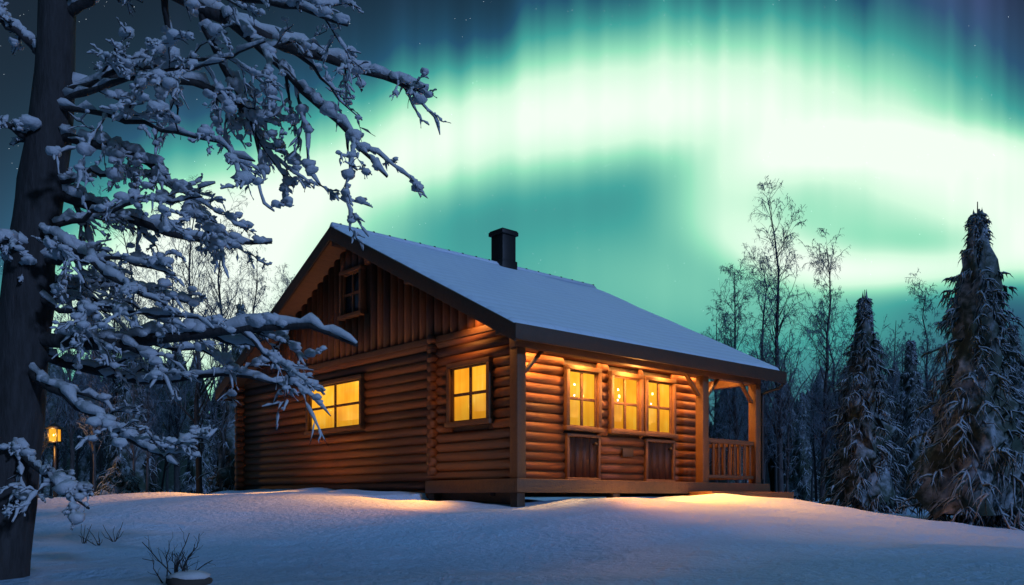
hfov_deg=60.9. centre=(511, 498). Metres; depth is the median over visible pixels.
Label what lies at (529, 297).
cabin roof snow
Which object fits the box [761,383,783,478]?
cabin downpipe
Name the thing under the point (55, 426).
lamp post
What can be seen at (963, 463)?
spruce
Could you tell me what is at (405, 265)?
cabin roof deck
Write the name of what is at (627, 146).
sky
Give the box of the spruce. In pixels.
[63,202,1023,530]
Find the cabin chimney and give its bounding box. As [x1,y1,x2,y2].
[489,227,517,269]
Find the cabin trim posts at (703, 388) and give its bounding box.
[244,264,793,498]
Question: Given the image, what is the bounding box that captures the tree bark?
[0,0,448,579]
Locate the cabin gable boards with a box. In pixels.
[256,249,670,479]
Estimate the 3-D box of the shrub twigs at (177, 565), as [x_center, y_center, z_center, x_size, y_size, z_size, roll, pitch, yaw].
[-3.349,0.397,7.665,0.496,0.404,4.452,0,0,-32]
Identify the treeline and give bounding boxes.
[39,347,939,497]
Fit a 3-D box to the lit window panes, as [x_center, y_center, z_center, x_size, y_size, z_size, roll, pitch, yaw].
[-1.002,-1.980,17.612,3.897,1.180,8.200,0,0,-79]
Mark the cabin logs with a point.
(407, 441)
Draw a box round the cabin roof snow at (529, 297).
[329,222,779,370]
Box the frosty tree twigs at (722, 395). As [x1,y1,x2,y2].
[0,175,1023,472]
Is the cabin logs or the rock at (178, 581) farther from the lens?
the cabin logs
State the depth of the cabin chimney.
21.76 m
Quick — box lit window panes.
[312,365,668,432]
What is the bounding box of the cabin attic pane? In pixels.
[346,273,358,313]
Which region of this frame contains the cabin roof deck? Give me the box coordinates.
[342,232,504,317]
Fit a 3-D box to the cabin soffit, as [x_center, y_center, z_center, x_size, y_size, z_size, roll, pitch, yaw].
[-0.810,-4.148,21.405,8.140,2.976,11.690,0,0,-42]
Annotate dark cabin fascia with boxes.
[215,223,786,506]
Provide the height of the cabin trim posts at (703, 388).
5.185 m
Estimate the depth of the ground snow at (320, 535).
10.23 m
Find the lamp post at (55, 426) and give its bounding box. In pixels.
[45,423,64,496]
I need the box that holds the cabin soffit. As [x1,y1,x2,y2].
[221,241,344,399]
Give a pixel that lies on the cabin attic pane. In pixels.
(349, 290)
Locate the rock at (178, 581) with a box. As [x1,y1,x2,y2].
[166,577,212,584]
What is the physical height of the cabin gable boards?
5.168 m
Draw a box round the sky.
[0,0,1023,423]
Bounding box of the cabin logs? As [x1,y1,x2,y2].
[235,330,695,498]
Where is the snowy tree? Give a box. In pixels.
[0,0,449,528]
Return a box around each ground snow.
[0,487,1023,584]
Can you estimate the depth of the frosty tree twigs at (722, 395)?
32.63 m
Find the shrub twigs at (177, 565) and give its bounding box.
[80,523,215,583]
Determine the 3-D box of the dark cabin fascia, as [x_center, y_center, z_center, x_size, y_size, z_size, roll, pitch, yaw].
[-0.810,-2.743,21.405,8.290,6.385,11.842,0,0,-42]

